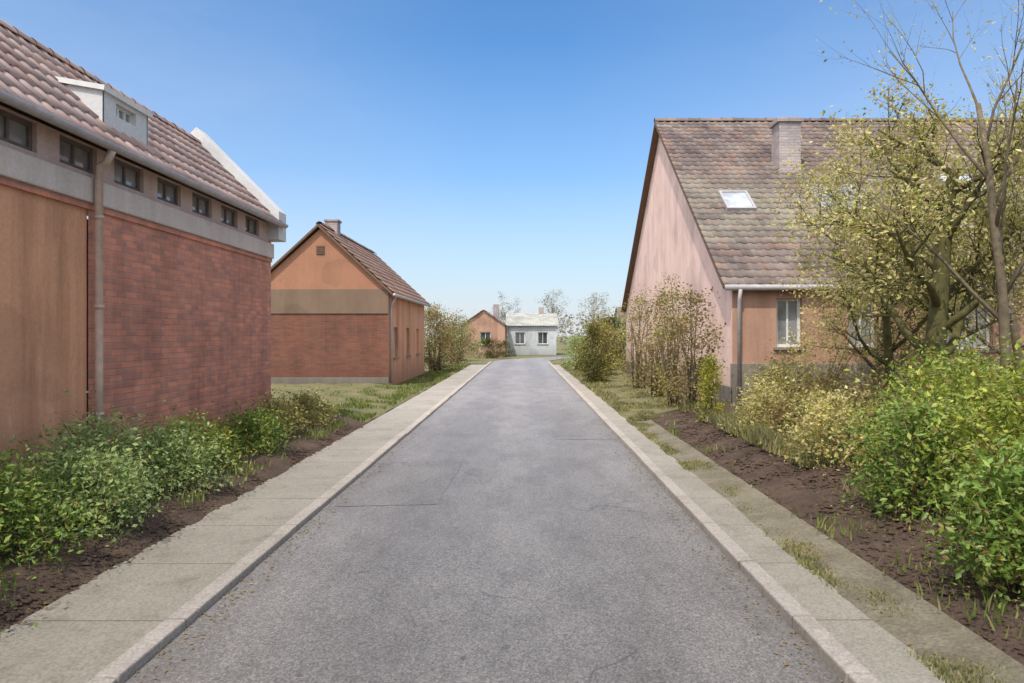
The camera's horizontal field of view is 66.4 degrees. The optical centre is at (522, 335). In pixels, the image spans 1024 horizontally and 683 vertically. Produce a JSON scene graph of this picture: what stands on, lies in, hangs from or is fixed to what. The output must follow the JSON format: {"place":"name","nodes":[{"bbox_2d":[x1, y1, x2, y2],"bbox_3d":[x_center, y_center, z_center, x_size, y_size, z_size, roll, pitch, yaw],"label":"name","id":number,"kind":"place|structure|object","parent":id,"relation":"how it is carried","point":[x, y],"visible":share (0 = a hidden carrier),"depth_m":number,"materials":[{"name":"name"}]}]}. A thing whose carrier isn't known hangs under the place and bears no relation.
{"place":"outdoors","nodes":[
{"label":"outdoors","id":0,"kind":"place"},
{"bbox_2d":[0,365,484,682],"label":"pavement","id":1,"kind":"structure","parent":0,"point":[88,633],"depth_m":5.75,"materials":[{"name":"concrete"}]},
{"bbox_2d":[271,219,430,384],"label":"gable house","id":2,"kind":"structure","parent":0,"point":[345,309],"depth_m":27.00,"materials":[{"name":"red brick"}]},
{"bbox_2d":[271,363,471,422],"bbox_3d":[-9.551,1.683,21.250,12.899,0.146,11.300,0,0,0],"label":"lawn","id":3,"kind":"structure","parent":0,"point":[355,388],"depth_m":22.75,"materials":[{"name":"green plant"}]},
{"bbox_2d":[123,356,842,682],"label":"road","id":4,"kind":"structure","parent":0,"point":[528,548],"depth_m":5.57,"materials":[{"name":"grey asphalt"}]},
{"bbox_2d":[337,458,463,505],"bbox_3d":[-1.415,1.790,9.785,1.130,0.001,3.199,0,0,0],"label":"road patch","id":5,"kind":"object","parent":4,"relation":"on","point":[410,482],"visible":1,"depth_m":9.46,"materials":[{"name":"grey asphalt"}]},
{"bbox_2d":[128,452,835,682],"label":"gravel","id":6,"kind":"structure","parent":4,"relation":"on","point":[240,583],"depth_m":5.67,"materials":[{"name":"grey gravel"}]},
{"bbox_2d":[0,422,1018,681],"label":"leaf litter","id":7,"kind":"object","parent":4,"relation":"on","point":[646,490],"visible":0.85,"depth_m":5.52,"materials":[{"name":"brown plant"}]},
{"bbox_2d":[547,407,616,439],"bbox_3d":[1.091,1.790,16.456,1.076,0.001,6.127,0,0,0],"label":"road patch","id":8,"kind":"object","parent":4,"relation":"on","point":[583,423],"visible":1,"depth_m":15.55,"materials":[{"name":"grey asphalt"}]},
{"bbox_2d":[367,336,625,422],"bbox_3d":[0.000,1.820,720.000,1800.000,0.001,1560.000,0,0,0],"label":"ground","id":9,"kind":"structure","parent":0,"point":[559,353],"depth_m":61.78,"materials":[{"name":"green plant"}]},
{"bbox_2d":[0,18,288,498],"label":"brick building","id":10,"kind":"structure","parent":9,"relation":"on","point":[145,283],"depth_m":9.48,"materials":[{"name":"red brick"}]},
{"bbox_2d":[0,109,31,150],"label":"window","id":11,"kind":"structure","parent":10,"relation":"in","point":[15,130],"depth_m":7.60,"materials":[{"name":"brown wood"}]},
{"bbox_2d":[60,135,92,173],"bbox_3d":[-4.935,-1.975,8.560,0.060,0.310,0.720,0,0,0],"label":"window","id":12,"kind":"structure","parent":10,"relation":"in","point":[75,154],"depth_m":8.63,"materials":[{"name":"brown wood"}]},
{"bbox_2d":[114,158,139,191],"bbox_3d":[-4.935,-1.975,9.660,0.060,0.310,0.720,0,0,0],"label":"window","id":13,"kind":"structure","parent":10,"relation":"in","point":[126,175],"depth_m":9.73,"materials":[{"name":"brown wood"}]},
{"bbox_2d":[158,177,177,205],"bbox_3d":[-4.935,-1.975,10.760,0.060,0.310,0.720,0,0,0],"label":"window","id":14,"kind":"structure","parent":10,"relation":"in","point":[167,191],"depth_m":10.86,"materials":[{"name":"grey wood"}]},
{"bbox_2d":[192,192,208,217],"bbox_3d":[-4.935,-1.975,11.860,0.060,0.310,0.720,0,0,0],"label":"window","id":15,"kind":"structure","parent":10,"relation":"in","point":[200,204],"depth_m":11.95,"materials":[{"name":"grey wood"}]},
{"bbox_2d":[221,205,234,226],"bbox_3d":[-4.935,-1.975,12.960,0.060,0.310,0.720,0,0,0],"label":"window","id":16,"kind":"structure","parent":10,"relation":"in","point":[227,214],"depth_m":13.08,"materials":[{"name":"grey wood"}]},
{"bbox_2d":[245,215,256,235],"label":"window","id":17,"kind":"structure","parent":10,"relation":"in","point":[250,223],"depth_m":14.18,"materials":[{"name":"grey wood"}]},
{"bbox_2d":[0,415,366,637],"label":"flower bed","id":18,"kind":"object","parent":9,"relation":"on","point":[42,569],"visible":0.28,"depth_m":6.56,"materials":[{"name":"brown soil"}]},
{"bbox_2d":[0,472,45,631],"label":"shrub","id":19,"kind":"object","parent":18,"relation":"on","point":[19,564],"visible":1,"depth_m":4.80,"materials":[{"name":"green plant"}]},
{"bbox_2d":[0,431,129,576],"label":"shrub","id":20,"kind":"object","parent":18,"relation":"on","point":[33,537],"visible":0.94,"depth_m":5.71,"materials":[{"name":"green plant"}]},
{"bbox_2d":[1,424,195,549],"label":"shrub","id":21,"kind":"object","parent":18,"relation":"on","point":[112,490],"visible":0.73,"depth_m":6.51,"materials":[{"name":"green plant"}]},
{"bbox_2d":[0,390,199,515],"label":"shrub","id":22,"kind":"object","parent":18,"relation":"on","point":[96,431],"visible":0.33,"depth_m":7.46,"materials":[{"name":"green plant"}]},
{"bbox_2d":[0,417,349,600],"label":"bed weeds","id":23,"kind":"object","parent":18,"relation":"on","point":[199,494],"visible":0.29,"depth_m":9.38,"materials":[{"name":"green plant"}]},
{"bbox_2d":[116,404,254,476],"bbox_3d":[-4.046,1.375,9.440,1.478,1.152,1.798,0,0,0],"label":"shrub","id":24,"kind":"object","parent":18,"relation":"on","point":[213,431],"visible":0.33,"depth_m":9.51,"materials":[{"name":"green plant"}]},
{"bbox_2d":[102,399,269,500],"bbox_3d":[-3.749,1.305,8.419,1.921,1.259,1.636,0,0,0],"label":"shrub","id":25,"kind":"object","parent":18,"relation":"on","point":[173,443],"visible":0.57,"depth_m":8.27,"materials":[{"name":"green plant"}]},
{"bbox_2d":[195,398,307,458],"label":"shrub","id":26,"kind":"object","parent":18,"relation":"on","point":[253,434],"visible":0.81,"depth_m":10.83,"materials":[{"name":"green plant"}]},
{"bbox_2d":[229,388,311,442],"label":"shrub","id":27,"kind":"object","parent":18,"relation":"on","point":[279,405],"visible":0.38,"depth_m":12.34,"materials":[{"name":"green plant"}]},
{"bbox_2d":[284,383,351,427],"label":"shrub","id":28,"kind":"object","parent":18,"relation":"on","point":[310,406],"visible":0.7,"depth_m":14.11,"materials":[{"name":"green plant"}]},
{"bbox_2d":[87,362,491,682],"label":"kerb","id":29,"kind":"structure","parent":9,"relation":"on","point":[128,663],"depth_m":5.53,"materials":[{"name":"concrete"}]},
{"bbox_2d":[424,301,464,367],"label":"verge shrub","id":30,"kind":"object","parent":9,"relation":"on","point":[434,308],"visible":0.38,"depth_m":42.96,"materials":[{"name":"green plant"}]},
{"bbox_2d":[424,305,467,372],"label":"verge shrub","id":31,"kind":"object","parent":9,"relation":"on","point":[441,341],"visible":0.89,"depth_m":38.90,"materials":[{"name":"green plant"}]},
{"bbox_2d":[433,309,482,364],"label":"verge shrub","id":32,"kind":"object","parent":9,"relation":"on","point":[460,342],"visible":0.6,"depth_m":49.02,"materials":[{"name":"green plant"}]},
{"bbox_2d":[437,307,490,360],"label":"verge shrub","id":33,"kind":"object","parent":9,"relation":"on","point":[467,339],"visible":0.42,"depth_m":55.78,"materials":[{"name":"green plant"}]},
{"bbox_2d":[462,304,508,356],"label":"cottage","id":34,"kind":"structure","parent":9,"relation":"on","point":[494,326],"depth_m":66.00,"materials":[{"name":"orange paint"}]},
{"bbox_2d":[480,332,490,345],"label":"window","id":35,"kind":"structure","parent":34,"relation":"in","point":[485,334],"depth_m":66.15,"materials":[{"name":"white paint"}]},
{"bbox_2d":[471,333,515,358],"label":"hedge","id":36,"kind":"object","parent":9,"relation":"on","point":[488,353],"visible":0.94,"depth_m":61.90,"materials":[{"name":"green plant"}]},
{"bbox_2d":[491,292,522,322],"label":"distant tree","id":37,"kind":"object","parent":9,"relation":"on","point":[502,316],"visible":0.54,"depth_m":111.83,"materials":[{"name":"plant"}]},
{"bbox_2d":[424,314,610,344],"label":"distant woodland","id":38,"kind":"object","parent":9,"relation":"on","point":[570,330],"visible":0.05,"depth_m":159.85,"materials":[{"name":"green plant"}]},
{"bbox_2d":[505,307,558,354],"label":"cottage","id":39,"kind":"structure","parent":9,"relation":"on","point":[531,333],"depth_m":72.00,"materials":[{"name":"white paint"}]},
{"bbox_2d":[514,332,524,344],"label":"window","id":40,"kind":"structure","parent":39,"relation":"in","point":[519,336],"depth_m":72.15,"materials":[{"name":"white paint"}]},
{"bbox_2d":[537,332,547,344],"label":"window","id":41,"kind":"structure","parent":39,"relation":"in","point":[542,336],"depth_m":72.15,"materials":[{"name":"white paint"}]},
{"bbox_2d":[534,289,574,332],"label":"distant tree","id":42,"kind":"object","parent":9,"relation":"on","point":[553,310],"visible":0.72,"depth_m":99.19,"materials":[{"name":"plant"}]},
{"bbox_2d":[573,292,610,342],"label":"distant tree","id":43,"kind":"object","parent":9,"relation":"on","point":[593,306],"visible":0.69,"depth_m":105.73,"materials":[{"name":"plant"}]},
{"bbox_2d":[577,299,625,369],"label":"roadside shrub","id":44,"kind":"object","parent":9,"relation":"on","point":[616,328],"visible":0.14,"depth_m":41.96,"materials":[{"name":"green plant"}]},
{"bbox_2d":[611,295,625,362],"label":"roadside shrub","id":45,"kind":"object","parent":9,"relation":"on","point":[624,321],"visible":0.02,"depth_m":46.59,"materials":[{"name":"green plant"}]},
{"bbox_2d":[554,361,701,420],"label":"roadside bank","id":46,"kind":"structure","parent":9,"relation":"on","point":[622,398],"depth_m":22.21,"materials":[{"name":"green plant"}]},
{"bbox_2d":[556,328,590,369],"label":"kerbside shrub","id":47,"kind":"object","parent":46,"relation":"on","point":[570,353],"visible":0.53,"depth_m":38.77,"materials":[{"name":"green plant"}]},
{"bbox_2d":[573,317,616,382],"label":"shrub","id":48,"kind":"object","parent":46,"relation":"on","point":[593,376],"visible":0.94,"depth_m":28.34,"materials":[{"name":"green plant"}]},
{"bbox_2d":[566,311,624,376],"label":"roadside shrub","id":49,"kind":"object","parent":46,"relation":"on","point":[607,338],"visible":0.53,"depth_m":32.69,"materials":[{"name":"green plant"}]},
{"bbox_2d":[579,310,625,370],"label":"roadside shrub","id":50,"kind":"object","parent":46,"relation":"on","point":[614,327],"visible":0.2,"depth_m":36.86,"materials":[{"name":"green plant"}]},
{"bbox_2d":[600,281,662,388],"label":"tall shrub","id":51,"kind":"object","parent":46,"relation":"on","point":[632,337],"visible":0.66,"depth_m":25.02,"materials":[{"name":"green plant"}]},
{"bbox_2d":[621,282,685,397],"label":"tall shrub","id":52,"kind":"object","parent":46,"relation":"on","point":[652,386],"visible":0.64,"depth_m":21.39,"materials":[{"name":"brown plant"}]},
{"bbox_2d":[639,272,706,409],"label":"tall shrub","id":53,"kind":"object","parent":46,"relation":"on","point":[664,367],"visible":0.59,"depth_m":18.58,"materials":[{"name":"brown plant"}]},
{"bbox_2d":[654,285,729,413],"bbox_3d":[3.523,0.459,16.223,1.598,2.987,2.039,0,0,0],"label":"tall shrub","id":54,"kind":"object","parent":46,"relation":"on","point":[690,391],"visible":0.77,"depth_m":16.08,"materials":[{"name":"brown plant"}]},
{"bbox_2d":[548,361,881,682],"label":"kerb","id":55,"kind":"structure","parent":9,"relation":"on","point":[837,657],"depth_m":5.50,"materials":[{"name":"concrete"}]},
{"bbox_2d":[626,419,1023,682],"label":"verge","id":56,"kind":"structure","parent":9,"relation":"on","point":[937,631],"depth_m":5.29,"materials":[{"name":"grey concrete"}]},
{"bbox_2d":[907,143,1023,389],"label":"orchard tree","id":57,"kind":"object","parent":9,"relation":"on","point":[1014,332],"visible":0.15,"depth_m":14.55,"materials":[{"name":"green plant"}]},
{"bbox_2d":[0,0,1023,335],"label":"sky","id":58,"kind":"structure","parent":0,"point":[481,149],"materials":[{"name":"blue"}]},
{"bbox_2d":[614,307,625,353],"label":"cottage","id":59,"kind":"structure","parent":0,"point":[618,309],"depth_m":77.24,"materials":[{"name":"paint"}]},
{"bbox_2d":[554,365,952,682],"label":"footpath","id":60,"kind":"structure","parent":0,"point":[879,653],"depth_m":5.55,"materials":[{"name":"concrete"}]},
{"bbox_2d":[621,117,1023,405],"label":"pink house","id":61,"kind":"structure","parent":0,"point":[706,187],"depth_m":20.37,"materials":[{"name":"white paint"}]},
{"bbox_2d":[774,298,805,349],"bbox_3d":[5.725,-0.245,16.860,0.670,1.110,0.240,0,0,0],"label":"window","id":62,"kind":"structure","parent":61,"relation":"in","point":[786,308],"depth_m":16.95,"materials":[{"name":"white glass"}]},
{"bbox_2d":[846,298,876,349],"bbox_3d":[7.300,-0.245,16.860,0.720,1.110,0.240,0,0,0],"label":"window","id":63,"kind":"structure","parent":61,"relation":"in","point":[858,321],"depth_m":16.95,"materials":[{"name":"grey glass"}]},
{"bbox_2d":[947,298,993,351],"bbox_3d":[9.600,-0.220,16.860,1.120,1.160,0.240,0,0,0],"label":"window","id":64,"kind":"structure","parent":61,"relation":"in","point":[986,334],"depth_m":16.95,"materials":[{"name":"grey glass"}]},
{"bbox_2d":[646,406,1023,664],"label":"garden bed","id":65,"kind":"object","parent":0,"point":[803,495],"visible":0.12,"depth_m":6.71,"materials":[{"name":"brown soil"}]},
{"bbox_2d":[690,352,727,423],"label":"upright shrub","id":66,"kind":"object","parent":65,"relation":"on","point":[707,376],"visible":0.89,"depth_m":13.95,"materials":[{"name":"green plant"}]},
{"bbox_2d":[716,371,796,436],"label":"garden shrub","id":67,"kind":"object","parent":65,"relation":"on","point":[763,395],"visible":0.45,"depth_m":12.12,"materials":[{"name":"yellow plant"}]},
{"bbox_2d":[734,361,808,414],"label":"garden shrub","id":68,"kind":"object","parent":65,"relation":"on","point":[783,383],"visible":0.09,"depth_m":14.00,"materials":[{"name":"green plant"}]},
{"bbox_2d":[736,348,834,420],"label":"garden shrub","id":69,"kind":"object","parent":65,"relation":"on","point":[774,360],"visible":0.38,"depth_m":13.06,"materials":[{"name":"green plant"}]},
{"bbox_2d":[745,388,827,433],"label":"garden shrub","id":70,"kind":"object","parent":65,"relation":"on","point":[774,415],"visible":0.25,"depth_m":11.18,"materials":[{"name":"green plant"}]},
{"bbox_2d":[757,374,873,451],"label":"garden shrub","id":71,"kind":"object","parent":65,"relation":"on","point":[803,403],"visible":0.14,"depth_m":10.45,"materials":[{"name":"green plant"}]},
{"bbox_2d":[769,293,880,402],"bbox_3d":[5.987,0.490,15.242,2.219,2.657,2.170,0,0,25],"label":"garden shrub","id":72,"kind":"object","parent":65,"relation":"on","point":[839,357],"visible":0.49,"depth_m":15.12,"materials":[{"name":"green plant"}]},
{"bbox_2d":[775,362,891,416],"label":"garden shrub","id":73,"kind":"object","parent":65,"relation":"on","point":[819,382],"visible":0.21,"depth_m":12.40,"materials":[{"name":"green plant"}]},
{"bbox_2d":[677,397,995,527],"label":"garden grass","id":74,"kind":"structure","parent":65,"relation":"on","point":[771,445],"depth_m":10.41,"materials":[{"name":"green plant"}]},
{"bbox_2d":[769,373,907,477],"bbox_3d":[3.863,1.124,9.222,1.856,1.379,2.027,0,0,0],"label":"bush","id":75,"kind":"object","parent":65,"relation":"on","point":[817,425],"visible":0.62,"depth_m":9.07,"materials":[{"name":"yellow plant"}]},
{"bbox_2d":[655,417,1022,638],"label":"soil weeds","id":76,"kind":"object","parent":65,"relation":"on","point":[974,608],"visible":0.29,"depth_m":5.24,"materials":[{"name":"green plant"}]},
{"bbox_2d":[789,361,907,445],"bbox_3d":[4.786,1.118,10.555,1.819,1.552,1.952,0,0,-24],"label":"garden shrub","id":77,"kind":"object","parent":65,"relation":"on","point":[866,390],"visible":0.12,"depth_m":10.61,"materials":[{"name":"green plant"}]},
{"bbox_2d":[752,103,1023,409],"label":"garden tree","id":78,"kind":"object","parent":65,"relation":"on","point":[887,338],"visible":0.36,"depth_m":12.34,"materials":[{"name":"green plant"}]},
{"bbox_2d":[840,343,953,410],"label":"garden shrub","id":79,"kind":"object","parent":65,"relation":"on","point":[883,369],"visible":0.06,"depth_m":12.94,"materials":[{"name":"green plant"}]},
{"bbox_2d":[786,191,1016,398],"bbox_3d":[7.123,-0.572,14.485,4.176,4.564,3.548,0,0,-31],"label":"wall tree","id":80,"kind":"object","parent":65,"relation":"on","point":[853,294],"visible":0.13,"depth_m":14.70,"materials":[{"name":"green plant"}]},
{"bbox_2d":[780,52,1023,408],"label":"mossy tree","id":81,"kind":"object","parent":65,"relation":"on","point":[938,284],"visible":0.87,"depth_m":10.34,"materials":[{"name":"green plant"}]},
{"bbox_2d":[821,385,992,533],"bbox_3d":[3.501,1.129,6.930,1.528,1.393,1.499,0,0,-22],"label":"bush","id":82,"kind":"object","parent":65,"relation":"on","point":[896,485],"visible":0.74,"depth_m":6.80,"materials":[{"name":"green plant"}]},
{"bbox_2d":[799,0,1023,418],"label":"slender tree","id":83,"kind":"object","parent":65,"relation":"on","point":[1002,316],"visible":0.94,"depth_m":9.35,"materials":[{"name":"brown plant"}]},
{"bbox_2d":[855,300,984,410],"bbox_3d":[7.348,0.518,14.546,2.483,2.714,2.540,0,0,0],"label":"garden shrub","id":84,"kind":"object","parent":65,"relation":"on","point":[901,346],"visible":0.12,"depth_m":14.48,"materials":[{"name":"green plant"}]},
{"bbox_2d":[823,326,1023,491],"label":"bush","id":85,"kind":"object","parent":65,"relation":"on","point":[955,371],"visible":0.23,"depth_m":7.80,"materials":[{"name":"green plant"}]},
{"bbox_2d":[855,331,1022,451],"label":"bush","id":86,"kind":"object","parent":65,"relation":"on","point":[981,354],"visible":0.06,"depth_m":9.70,"materials":[{"name":"green plant"}]},
{"bbox_2d":[871,333,1023,552],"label":"bush","id":87,"kind":"object","parent":65,"relation":"on","point":[1007,406],"visible":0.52,"depth_m":6.24,"materials":[{"name":"green plant"}]},
{"bbox_2d":[889,432,1023,611],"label":"bush","id":88,"kind":"object","parent":65,"relation":"on","point":[1007,542],"visible":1,"depth_m":4.87,"materials":[{"name":"green plant"}]}
]}

